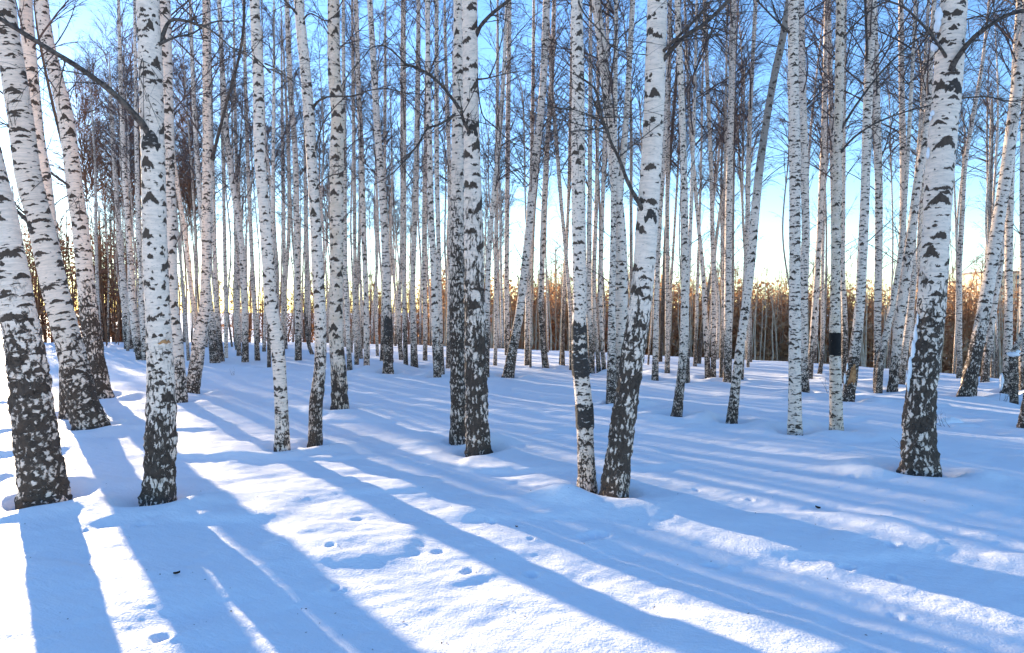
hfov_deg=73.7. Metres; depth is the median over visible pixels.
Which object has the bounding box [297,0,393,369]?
birch tree
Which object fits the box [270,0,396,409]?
birch tree
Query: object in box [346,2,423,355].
birch tree
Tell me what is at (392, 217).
birch tree
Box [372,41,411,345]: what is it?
birch tree
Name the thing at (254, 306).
birch tree
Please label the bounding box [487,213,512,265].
birch tree
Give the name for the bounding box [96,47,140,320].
birch tree
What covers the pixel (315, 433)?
birch tree
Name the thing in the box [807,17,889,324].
birch tree
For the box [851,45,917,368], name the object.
birch tree
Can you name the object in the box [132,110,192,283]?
birch tree
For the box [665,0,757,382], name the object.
birch tree
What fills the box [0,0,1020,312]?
sky
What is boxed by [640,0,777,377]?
birch tree
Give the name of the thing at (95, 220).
birch tree
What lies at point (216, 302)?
birch tree
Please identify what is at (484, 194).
birch tree
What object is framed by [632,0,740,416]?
birch tree
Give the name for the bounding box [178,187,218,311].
birch tree
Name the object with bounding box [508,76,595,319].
birch tree
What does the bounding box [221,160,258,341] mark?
birch tree
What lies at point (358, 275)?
birch tree
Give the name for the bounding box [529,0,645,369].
birch tree
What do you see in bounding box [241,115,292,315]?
birch tree
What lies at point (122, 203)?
birch tree
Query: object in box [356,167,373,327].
birch tree
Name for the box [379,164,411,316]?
birch tree
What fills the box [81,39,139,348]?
birch tree
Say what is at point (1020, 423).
birch tree
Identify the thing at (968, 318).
trees
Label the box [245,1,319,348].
birch tree
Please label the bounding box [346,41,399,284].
birch tree
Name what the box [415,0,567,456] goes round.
birch tree
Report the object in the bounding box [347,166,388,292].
birch tree
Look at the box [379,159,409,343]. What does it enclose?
birch tree
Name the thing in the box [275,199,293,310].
birch tree
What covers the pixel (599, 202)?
birch tree
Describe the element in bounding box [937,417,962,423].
snow lump
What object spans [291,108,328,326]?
birch tree
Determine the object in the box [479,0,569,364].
birch tree
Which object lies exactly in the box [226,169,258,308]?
birch tree
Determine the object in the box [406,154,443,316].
birch tree
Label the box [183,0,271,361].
birch tree
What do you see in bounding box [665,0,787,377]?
birch tree
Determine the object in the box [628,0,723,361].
birch tree
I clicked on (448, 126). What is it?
birch tree
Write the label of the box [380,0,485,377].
birch tree
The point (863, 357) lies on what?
pale stems
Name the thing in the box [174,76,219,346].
birch tree
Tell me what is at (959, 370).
birch tree
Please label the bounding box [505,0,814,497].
birch tree
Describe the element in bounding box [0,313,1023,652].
snow ground
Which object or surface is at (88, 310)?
birch tree
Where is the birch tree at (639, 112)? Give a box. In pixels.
[617,62,678,364]
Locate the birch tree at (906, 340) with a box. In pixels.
[862,0,988,384]
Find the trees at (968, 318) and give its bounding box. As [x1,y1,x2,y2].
[407,248,1018,378]
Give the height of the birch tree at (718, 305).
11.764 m
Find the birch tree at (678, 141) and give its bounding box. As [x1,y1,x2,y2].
[633,25,735,296]
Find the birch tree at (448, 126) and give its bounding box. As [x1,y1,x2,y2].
[419,0,486,367]
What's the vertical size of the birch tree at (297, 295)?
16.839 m
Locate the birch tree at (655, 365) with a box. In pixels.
[634,0,758,380]
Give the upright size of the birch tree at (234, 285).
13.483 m
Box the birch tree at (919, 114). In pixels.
[853,1,987,218]
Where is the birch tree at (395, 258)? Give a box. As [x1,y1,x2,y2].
[392,212,407,299]
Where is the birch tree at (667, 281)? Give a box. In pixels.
[619,0,725,372]
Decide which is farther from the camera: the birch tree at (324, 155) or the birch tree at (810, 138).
the birch tree at (324, 155)
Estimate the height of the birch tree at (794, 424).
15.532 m
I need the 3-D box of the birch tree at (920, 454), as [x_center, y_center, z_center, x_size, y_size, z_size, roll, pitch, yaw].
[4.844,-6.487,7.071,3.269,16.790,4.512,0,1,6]
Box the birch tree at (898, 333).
[860,0,1006,391]
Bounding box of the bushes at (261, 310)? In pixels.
[189,254,431,344]
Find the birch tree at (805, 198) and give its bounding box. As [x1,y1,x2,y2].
[712,0,888,392]
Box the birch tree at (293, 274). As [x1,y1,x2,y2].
[276,171,303,341]
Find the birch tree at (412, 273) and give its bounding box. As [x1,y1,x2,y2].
[372,0,452,367]
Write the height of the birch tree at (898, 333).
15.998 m
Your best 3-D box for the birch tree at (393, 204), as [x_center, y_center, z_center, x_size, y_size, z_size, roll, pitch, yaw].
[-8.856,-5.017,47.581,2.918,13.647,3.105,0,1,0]
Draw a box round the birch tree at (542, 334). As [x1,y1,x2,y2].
[494,0,586,367]
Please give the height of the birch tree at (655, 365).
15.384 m
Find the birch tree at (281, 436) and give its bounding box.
[189,0,338,451]
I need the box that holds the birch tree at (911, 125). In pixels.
[851,0,966,337]
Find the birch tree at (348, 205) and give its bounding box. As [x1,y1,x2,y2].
[325,103,372,317]
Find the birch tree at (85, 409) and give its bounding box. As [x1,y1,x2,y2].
[0,0,110,430]
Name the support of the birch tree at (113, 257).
on the snow ground
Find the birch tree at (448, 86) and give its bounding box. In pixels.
[420,1,493,170]
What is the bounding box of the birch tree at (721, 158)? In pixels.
[693,95,753,296]
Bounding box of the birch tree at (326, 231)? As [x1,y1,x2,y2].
[317,150,348,342]
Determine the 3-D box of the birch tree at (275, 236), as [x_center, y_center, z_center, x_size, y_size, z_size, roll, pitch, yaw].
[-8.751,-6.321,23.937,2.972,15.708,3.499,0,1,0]
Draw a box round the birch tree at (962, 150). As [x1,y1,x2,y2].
[915,80,1019,373]
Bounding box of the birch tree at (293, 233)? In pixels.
[280,190,310,310]
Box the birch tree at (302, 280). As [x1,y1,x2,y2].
[285,155,310,341]
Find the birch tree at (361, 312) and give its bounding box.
[326,45,393,348]
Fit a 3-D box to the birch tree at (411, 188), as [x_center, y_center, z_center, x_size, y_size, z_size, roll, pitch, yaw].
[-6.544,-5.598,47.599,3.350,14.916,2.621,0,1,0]
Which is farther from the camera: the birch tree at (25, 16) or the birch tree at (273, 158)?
the birch tree at (273, 158)
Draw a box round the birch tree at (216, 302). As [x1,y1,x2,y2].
[130,0,252,360]
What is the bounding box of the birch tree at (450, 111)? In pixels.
[433,5,452,261]
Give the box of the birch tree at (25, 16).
[0,0,112,419]
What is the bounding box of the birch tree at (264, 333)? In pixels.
[236,56,302,351]
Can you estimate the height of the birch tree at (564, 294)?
16.947 m
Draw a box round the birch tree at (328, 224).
[309,165,328,290]
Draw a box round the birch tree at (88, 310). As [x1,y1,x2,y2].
[16,0,135,398]
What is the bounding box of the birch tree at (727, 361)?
[671,0,770,382]
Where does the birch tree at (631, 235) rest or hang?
on the snow ground
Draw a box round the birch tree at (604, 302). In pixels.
[585,101,639,355]
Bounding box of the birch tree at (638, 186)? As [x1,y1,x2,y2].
[632,100,674,318]
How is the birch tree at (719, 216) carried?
on the snow ground
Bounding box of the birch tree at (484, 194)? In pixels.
[481,148,491,286]
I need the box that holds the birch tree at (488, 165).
[478,74,510,347]
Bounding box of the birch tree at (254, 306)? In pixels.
[189,0,302,360]
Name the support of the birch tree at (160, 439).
on the snow ground
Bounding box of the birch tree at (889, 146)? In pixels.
[818,11,915,304]
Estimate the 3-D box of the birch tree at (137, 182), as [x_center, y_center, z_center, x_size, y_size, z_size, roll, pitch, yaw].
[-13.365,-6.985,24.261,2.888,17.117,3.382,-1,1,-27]
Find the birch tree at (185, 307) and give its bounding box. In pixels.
[127,1,216,360]
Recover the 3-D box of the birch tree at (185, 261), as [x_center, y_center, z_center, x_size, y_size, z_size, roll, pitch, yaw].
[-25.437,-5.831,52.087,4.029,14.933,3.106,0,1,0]
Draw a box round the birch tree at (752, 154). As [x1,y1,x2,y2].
[735,96,779,359]
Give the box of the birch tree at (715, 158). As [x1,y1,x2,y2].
[695,112,741,329]
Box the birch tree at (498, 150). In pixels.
[478,0,569,376]
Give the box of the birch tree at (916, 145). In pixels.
[883,46,982,300]
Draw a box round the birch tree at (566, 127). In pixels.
[521,8,629,364]
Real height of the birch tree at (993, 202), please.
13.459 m
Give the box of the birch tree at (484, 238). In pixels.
[483,185,503,265]
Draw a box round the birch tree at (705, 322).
[645,0,763,378]
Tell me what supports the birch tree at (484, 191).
on the snow ground
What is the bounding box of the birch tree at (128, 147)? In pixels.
[104,42,140,311]
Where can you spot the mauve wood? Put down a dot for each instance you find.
(41, 310)
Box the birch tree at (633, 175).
[606,133,641,233]
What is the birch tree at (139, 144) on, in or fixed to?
on the snow ground
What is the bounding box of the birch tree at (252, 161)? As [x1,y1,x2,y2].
[217,44,285,322]
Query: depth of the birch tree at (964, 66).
19.64 m
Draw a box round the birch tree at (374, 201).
[357,116,408,322]
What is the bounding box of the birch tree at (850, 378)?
[779,0,938,401]
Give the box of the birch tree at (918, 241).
[891,33,975,340]
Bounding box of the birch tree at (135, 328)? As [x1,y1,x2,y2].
[86,0,182,359]
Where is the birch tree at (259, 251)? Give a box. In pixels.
[239,115,277,342]
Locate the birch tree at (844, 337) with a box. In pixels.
[741,0,904,382]
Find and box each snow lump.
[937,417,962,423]
[950,423,979,426]
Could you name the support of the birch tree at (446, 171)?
on the snow ground
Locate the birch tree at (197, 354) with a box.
[117,0,280,393]
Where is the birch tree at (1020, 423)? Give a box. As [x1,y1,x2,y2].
[1016,393,1023,427]
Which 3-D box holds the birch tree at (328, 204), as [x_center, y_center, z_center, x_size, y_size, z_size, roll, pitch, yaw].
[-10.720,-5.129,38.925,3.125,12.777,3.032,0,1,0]
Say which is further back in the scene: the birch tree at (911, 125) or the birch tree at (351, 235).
the birch tree at (351, 235)
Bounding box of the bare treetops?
[484,223,1018,337]
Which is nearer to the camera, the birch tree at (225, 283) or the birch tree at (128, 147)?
the birch tree at (225, 283)
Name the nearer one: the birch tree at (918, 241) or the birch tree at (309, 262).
the birch tree at (918, 241)
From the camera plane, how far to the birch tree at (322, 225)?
34.97 m
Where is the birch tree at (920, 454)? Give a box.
[849,0,1023,476]
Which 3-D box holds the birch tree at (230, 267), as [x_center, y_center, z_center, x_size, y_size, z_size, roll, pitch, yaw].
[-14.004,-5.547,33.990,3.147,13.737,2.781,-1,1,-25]
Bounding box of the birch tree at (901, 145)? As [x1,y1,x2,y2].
[833,0,935,300]
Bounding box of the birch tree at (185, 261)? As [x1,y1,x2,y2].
[177,164,198,310]
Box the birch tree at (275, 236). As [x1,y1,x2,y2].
[216,0,298,310]
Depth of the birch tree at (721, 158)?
28.46 m
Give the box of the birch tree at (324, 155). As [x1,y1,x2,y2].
[311,87,330,306]
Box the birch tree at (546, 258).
[510,62,562,351]
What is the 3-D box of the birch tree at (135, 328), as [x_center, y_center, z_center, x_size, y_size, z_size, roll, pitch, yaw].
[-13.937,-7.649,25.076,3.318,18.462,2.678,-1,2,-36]
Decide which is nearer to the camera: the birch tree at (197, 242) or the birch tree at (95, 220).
the birch tree at (95, 220)
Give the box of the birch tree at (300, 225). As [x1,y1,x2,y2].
[285,165,309,299]
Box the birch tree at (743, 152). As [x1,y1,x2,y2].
[696,37,787,366]
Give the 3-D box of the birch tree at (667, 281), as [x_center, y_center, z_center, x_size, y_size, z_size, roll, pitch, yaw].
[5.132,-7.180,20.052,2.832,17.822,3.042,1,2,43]
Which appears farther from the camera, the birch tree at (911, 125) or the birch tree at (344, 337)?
the birch tree at (344, 337)
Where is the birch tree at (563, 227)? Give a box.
[486,0,620,369]
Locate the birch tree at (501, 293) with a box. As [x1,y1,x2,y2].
[481,134,519,347]
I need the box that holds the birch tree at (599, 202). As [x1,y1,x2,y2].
[559,22,635,332]
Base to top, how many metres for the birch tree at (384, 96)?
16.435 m
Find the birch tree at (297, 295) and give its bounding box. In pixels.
[264,0,348,360]
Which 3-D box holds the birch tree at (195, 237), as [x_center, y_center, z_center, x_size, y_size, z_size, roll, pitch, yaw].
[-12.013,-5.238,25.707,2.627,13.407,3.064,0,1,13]
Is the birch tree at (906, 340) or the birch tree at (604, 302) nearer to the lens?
the birch tree at (906, 340)
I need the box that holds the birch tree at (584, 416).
[571,0,696,494]
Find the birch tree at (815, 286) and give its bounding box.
[753,0,873,378]
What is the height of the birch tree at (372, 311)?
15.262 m
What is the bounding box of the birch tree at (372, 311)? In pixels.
[357,125,396,343]
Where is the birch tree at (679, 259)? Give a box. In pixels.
[664,124,717,278]
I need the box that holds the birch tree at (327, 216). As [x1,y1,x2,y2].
[323,176,352,240]
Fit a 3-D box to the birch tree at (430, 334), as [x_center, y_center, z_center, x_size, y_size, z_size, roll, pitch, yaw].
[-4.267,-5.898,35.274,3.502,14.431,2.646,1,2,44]
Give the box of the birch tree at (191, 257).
[182,150,221,336]
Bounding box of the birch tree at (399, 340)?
[363,0,444,359]
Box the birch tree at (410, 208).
[406,184,427,344]
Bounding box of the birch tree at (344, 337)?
[317,90,366,346]
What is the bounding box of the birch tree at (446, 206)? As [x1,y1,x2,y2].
[440,169,447,252]
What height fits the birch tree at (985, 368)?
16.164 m
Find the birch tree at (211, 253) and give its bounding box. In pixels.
[200,152,228,299]
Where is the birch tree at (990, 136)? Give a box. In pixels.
[957,60,1020,377]
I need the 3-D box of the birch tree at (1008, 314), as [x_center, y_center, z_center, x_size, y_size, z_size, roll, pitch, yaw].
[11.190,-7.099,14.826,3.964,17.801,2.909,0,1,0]
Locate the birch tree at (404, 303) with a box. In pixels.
[375,0,450,364]
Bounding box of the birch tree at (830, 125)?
[768,0,859,282]
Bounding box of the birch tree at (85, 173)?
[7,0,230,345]
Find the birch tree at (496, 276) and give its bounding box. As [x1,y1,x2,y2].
[478,0,539,365]
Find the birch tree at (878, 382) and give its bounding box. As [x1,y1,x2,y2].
[809,0,989,392]
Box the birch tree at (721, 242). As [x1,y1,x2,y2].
[696,68,753,301]
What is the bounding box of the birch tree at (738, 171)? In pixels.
[703,2,788,361]
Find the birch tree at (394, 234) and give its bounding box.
[380,187,399,319]
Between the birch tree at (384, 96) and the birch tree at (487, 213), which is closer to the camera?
the birch tree at (384, 96)
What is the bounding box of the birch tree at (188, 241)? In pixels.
[175,133,220,341]
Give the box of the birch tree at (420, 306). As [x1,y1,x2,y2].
[393,118,443,344]
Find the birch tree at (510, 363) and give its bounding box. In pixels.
[486,0,593,377]
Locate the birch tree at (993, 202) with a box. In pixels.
[966,0,1019,377]
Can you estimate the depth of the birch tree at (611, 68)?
22.11 m
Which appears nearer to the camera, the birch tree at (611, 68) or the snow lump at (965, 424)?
the snow lump at (965, 424)
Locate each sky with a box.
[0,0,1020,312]
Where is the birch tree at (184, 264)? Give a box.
[176,197,193,318]
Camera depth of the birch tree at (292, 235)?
29.27 m
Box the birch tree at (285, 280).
[242,0,321,346]
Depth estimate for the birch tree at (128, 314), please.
30.75 m
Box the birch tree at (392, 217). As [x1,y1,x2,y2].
[366,165,421,310]
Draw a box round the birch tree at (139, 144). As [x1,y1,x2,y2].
[111,92,184,177]
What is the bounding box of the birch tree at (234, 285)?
[188,59,252,349]
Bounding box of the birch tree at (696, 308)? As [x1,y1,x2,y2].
[670,0,758,365]
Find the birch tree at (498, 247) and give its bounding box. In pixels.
[484,167,518,347]
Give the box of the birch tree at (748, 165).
[690,0,814,379]
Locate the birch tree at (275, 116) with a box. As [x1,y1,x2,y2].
[264,52,302,297]
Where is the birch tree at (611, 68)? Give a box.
[563,0,644,250]
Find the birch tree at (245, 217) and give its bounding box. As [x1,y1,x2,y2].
[216,159,257,316]
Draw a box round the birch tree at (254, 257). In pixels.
[233,197,260,342]
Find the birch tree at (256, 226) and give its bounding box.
[247,186,280,246]
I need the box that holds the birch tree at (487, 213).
[479,127,504,336]
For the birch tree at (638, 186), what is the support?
on the snow ground
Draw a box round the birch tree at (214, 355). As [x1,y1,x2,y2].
[172,0,245,362]
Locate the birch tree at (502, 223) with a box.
[483,171,513,263]
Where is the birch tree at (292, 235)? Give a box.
[265,14,325,261]
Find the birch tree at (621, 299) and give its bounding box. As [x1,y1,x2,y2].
[530,0,684,381]
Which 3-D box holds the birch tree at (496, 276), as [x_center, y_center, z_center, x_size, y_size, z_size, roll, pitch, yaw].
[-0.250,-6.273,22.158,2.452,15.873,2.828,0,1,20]
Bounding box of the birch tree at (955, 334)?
[910,3,998,373]
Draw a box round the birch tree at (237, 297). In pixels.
[201,0,277,355]
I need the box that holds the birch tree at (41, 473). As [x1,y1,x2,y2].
[0,146,72,509]
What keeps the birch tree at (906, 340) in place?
on the snow ground
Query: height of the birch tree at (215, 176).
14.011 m
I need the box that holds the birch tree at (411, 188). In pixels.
[397,140,427,303]
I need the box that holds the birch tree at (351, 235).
[301,2,390,352]
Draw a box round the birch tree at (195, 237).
[171,5,237,315]
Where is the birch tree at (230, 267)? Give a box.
[199,76,255,346]
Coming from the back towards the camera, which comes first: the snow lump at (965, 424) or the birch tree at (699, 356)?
the birch tree at (699, 356)
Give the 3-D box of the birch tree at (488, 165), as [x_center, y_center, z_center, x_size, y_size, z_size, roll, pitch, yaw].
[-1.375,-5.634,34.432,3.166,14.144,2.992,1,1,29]
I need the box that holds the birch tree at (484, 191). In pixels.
[481,154,502,302]
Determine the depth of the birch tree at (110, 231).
52.06 m
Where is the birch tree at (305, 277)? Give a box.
[252,0,329,353]
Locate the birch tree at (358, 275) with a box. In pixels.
[323,33,382,358]
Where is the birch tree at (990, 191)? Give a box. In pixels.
[969,86,998,295]
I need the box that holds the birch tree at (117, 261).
[101,148,134,341]
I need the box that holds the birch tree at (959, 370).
[881,0,1012,377]
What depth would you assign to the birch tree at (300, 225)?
47.58 m
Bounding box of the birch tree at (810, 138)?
[758,1,835,228]
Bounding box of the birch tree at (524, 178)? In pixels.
[480,50,587,366]
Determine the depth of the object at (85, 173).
36.76 m
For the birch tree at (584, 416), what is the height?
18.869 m
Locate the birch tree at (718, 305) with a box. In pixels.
[678,55,755,359]
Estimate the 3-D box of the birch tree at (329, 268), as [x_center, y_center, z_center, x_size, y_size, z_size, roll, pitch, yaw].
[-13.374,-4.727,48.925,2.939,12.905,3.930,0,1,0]
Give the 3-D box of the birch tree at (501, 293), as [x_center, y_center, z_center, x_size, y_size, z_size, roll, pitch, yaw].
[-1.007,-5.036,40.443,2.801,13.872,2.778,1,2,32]
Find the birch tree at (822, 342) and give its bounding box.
[765,0,896,373]
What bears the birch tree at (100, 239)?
on the snow ground
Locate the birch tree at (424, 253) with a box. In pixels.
[378,0,450,360]
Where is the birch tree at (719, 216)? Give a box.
[699,0,778,344]
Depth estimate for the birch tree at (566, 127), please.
22.34 m
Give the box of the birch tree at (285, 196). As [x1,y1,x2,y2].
[251,99,318,321]
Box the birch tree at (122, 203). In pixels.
[102,119,133,248]
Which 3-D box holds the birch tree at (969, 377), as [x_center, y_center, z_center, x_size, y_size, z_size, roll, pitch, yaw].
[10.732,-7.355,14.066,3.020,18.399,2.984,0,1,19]
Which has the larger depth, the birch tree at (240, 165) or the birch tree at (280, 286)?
the birch tree at (280, 286)
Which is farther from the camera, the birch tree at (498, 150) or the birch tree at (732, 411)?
the birch tree at (498, 150)
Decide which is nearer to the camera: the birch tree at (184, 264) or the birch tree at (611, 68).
the birch tree at (611, 68)
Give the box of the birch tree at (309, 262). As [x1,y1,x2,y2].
[286,56,329,342]
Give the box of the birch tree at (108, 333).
[89,128,120,341]
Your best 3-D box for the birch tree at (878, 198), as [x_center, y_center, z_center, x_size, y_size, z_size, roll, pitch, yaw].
[8.148,-6.916,15.668,3.357,17.381,3.455,-1,2,-41]
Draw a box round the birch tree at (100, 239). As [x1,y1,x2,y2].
[83,154,124,341]
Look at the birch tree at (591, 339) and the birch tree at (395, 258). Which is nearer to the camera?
the birch tree at (591, 339)
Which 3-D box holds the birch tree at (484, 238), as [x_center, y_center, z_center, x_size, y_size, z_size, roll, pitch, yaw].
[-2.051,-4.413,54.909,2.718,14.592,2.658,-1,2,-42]
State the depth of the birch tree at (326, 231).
46.32 m
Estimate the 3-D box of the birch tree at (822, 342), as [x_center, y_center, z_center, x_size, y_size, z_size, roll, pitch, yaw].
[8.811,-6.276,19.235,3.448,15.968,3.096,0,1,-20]
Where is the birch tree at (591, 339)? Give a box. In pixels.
[540,1,629,372]
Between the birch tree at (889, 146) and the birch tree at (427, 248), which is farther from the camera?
the birch tree at (427, 248)
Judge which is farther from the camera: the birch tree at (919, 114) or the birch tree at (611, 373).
the birch tree at (919, 114)
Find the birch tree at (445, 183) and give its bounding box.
[432,88,451,292]
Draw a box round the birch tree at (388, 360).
[325,0,425,373]
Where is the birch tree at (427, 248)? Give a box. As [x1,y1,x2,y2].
[417,189,443,342]
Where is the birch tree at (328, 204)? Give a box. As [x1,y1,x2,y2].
[303,154,329,342]
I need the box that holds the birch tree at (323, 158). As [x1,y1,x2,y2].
[267,30,351,353]
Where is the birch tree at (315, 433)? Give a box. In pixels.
[246,0,445,447]
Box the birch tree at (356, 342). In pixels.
[314,0,402,364]
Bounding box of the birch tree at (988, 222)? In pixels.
[956,35,1020,286]
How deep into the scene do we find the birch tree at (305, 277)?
27.47 m
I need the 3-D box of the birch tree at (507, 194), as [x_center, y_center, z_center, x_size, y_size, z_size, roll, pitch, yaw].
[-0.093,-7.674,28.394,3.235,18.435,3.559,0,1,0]
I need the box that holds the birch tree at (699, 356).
[685,0,782,363]
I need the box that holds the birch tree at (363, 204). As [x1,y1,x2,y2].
[317,0,390,364]
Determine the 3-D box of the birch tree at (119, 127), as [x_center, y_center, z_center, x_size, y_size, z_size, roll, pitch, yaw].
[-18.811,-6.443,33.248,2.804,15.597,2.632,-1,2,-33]
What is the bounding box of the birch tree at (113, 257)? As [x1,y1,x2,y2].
[97,180,133,341]
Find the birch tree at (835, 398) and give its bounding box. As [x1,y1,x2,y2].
[829,0,967,430]
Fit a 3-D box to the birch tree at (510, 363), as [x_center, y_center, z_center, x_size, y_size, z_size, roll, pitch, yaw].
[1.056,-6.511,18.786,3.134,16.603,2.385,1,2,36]
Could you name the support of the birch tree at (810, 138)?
on the snow ground
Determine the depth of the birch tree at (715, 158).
30.11 m
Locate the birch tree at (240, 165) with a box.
[214,78,253,345]
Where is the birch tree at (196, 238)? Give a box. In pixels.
[185,157,201,313]
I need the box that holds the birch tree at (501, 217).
[483,165,523,285]
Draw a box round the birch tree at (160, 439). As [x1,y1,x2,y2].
[0,0,342,506]
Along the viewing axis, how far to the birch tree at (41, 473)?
6.62 m
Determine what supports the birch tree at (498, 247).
on the snow ground
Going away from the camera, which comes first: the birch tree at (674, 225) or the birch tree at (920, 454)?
the birch tree at (920, 454)
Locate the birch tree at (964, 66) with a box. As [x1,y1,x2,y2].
[897,0,1000,278]
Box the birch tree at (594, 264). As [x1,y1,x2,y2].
[549,0,641,372]
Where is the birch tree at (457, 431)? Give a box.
[324,0,465,444]
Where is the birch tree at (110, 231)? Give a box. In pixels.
[89,190,135,341]
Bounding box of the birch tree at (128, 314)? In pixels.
[76,37,140,350]
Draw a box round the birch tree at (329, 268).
[321,174,329,337]
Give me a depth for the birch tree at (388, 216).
46.42 m
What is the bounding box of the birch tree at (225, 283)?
[178,0,264,357]
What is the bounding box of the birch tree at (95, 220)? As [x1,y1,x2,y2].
[56,33,115,333]
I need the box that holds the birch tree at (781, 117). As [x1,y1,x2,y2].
[747,39,828,355]
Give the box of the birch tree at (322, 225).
[292,90,329,293]
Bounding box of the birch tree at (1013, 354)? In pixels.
[1006,320,1023,404]
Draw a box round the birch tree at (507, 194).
[482,0,543,354]
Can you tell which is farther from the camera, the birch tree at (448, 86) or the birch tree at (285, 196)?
the birch tree at (285, 196)
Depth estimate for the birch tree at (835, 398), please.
10.17 m
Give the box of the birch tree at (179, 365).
[43,0,270,402]
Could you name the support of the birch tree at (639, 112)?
on the snow ground
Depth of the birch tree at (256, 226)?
52.34 m
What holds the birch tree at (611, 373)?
on the snow ground
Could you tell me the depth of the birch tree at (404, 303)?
21.42 m
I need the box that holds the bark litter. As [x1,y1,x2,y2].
[30,450,978,649]
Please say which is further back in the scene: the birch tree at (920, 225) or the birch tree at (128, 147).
the birch tree at (920, 225)
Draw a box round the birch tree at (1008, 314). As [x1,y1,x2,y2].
[923,0,1023,393]
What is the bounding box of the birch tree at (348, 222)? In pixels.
[328,179,352,311]
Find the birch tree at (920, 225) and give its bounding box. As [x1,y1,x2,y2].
[910,75,926,306]
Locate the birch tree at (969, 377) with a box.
[956,0,1023,396]
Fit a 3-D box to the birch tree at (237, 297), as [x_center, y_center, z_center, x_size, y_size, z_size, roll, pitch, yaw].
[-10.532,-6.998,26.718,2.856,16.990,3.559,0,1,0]
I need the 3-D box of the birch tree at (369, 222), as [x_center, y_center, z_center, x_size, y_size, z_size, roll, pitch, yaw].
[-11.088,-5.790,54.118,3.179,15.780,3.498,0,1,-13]
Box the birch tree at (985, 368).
[970,0,1020,381]
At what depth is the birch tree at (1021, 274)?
15.04 m
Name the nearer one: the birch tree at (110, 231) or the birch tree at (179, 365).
the birch tree at (179, 365)
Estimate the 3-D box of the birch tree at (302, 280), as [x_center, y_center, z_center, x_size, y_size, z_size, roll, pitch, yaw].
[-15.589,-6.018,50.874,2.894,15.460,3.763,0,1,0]
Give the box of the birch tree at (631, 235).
[585,0,645,298]
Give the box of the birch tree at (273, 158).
[219,0,323,367]
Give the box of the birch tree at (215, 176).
[183,104,242,341]
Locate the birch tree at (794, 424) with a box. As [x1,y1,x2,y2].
[717,0,802,435]
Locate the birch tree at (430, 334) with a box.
[399,93,445,345]
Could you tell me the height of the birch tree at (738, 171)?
13.566 m
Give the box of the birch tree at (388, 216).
[366,150,407,284]
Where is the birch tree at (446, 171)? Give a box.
[432,91,451,296]
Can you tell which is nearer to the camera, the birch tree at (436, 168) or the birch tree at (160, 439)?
the birch tree at (160, 439)
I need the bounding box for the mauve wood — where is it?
[0,185,188,342]
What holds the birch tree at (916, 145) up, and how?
on the snow ground
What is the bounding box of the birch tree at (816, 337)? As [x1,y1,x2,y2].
[788,64,854,362]
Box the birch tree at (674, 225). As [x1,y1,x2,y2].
[661,56,703,345]
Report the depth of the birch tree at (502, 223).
51.20 m
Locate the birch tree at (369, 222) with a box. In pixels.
[356,160,375,343]
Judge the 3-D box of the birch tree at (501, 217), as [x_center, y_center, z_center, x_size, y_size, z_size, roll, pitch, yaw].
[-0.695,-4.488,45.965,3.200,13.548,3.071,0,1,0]
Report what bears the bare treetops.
on the snow ground
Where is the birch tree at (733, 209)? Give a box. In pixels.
[696,32,787,325]
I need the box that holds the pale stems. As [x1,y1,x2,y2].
[442,253,1018,377]
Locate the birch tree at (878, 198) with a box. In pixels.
[775,2,931,390]
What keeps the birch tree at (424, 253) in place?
on the snow ground
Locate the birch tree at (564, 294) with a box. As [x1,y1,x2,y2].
[507,2,609,365]
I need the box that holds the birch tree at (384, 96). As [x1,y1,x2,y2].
[349,0,424,360]
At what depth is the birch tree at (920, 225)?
70.87 m
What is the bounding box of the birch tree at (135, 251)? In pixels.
[110,192,139,325]
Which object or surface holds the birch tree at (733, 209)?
on the snow ground
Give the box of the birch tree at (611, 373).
[515,0,639,403]
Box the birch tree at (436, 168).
[375,0,509,374]
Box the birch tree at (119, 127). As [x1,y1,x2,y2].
[96,32,140,291]
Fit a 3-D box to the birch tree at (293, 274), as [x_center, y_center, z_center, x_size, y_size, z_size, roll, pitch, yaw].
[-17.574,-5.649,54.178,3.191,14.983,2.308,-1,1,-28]
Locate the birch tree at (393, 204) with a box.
[367,163,399,301]
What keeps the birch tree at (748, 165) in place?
on the snow ground
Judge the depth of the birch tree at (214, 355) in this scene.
23.26 m
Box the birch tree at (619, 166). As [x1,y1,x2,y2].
[602,133,640,306]
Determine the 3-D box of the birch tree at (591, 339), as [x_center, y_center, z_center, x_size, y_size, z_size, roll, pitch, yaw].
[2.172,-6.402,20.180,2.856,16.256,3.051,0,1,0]
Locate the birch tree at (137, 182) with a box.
[87,0,174,359]
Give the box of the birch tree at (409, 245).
[397,169,428,343]
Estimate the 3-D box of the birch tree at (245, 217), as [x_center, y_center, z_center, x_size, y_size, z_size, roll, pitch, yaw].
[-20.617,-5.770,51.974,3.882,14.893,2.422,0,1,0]
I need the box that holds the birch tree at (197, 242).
[178,216,217,310]
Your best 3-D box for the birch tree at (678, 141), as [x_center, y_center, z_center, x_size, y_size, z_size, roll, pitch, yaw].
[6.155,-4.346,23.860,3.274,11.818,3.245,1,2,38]
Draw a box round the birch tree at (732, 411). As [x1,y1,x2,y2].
[726,0,921,423]
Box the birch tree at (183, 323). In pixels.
[176,146,196,341]
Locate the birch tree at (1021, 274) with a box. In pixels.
[977,1,1023,389]

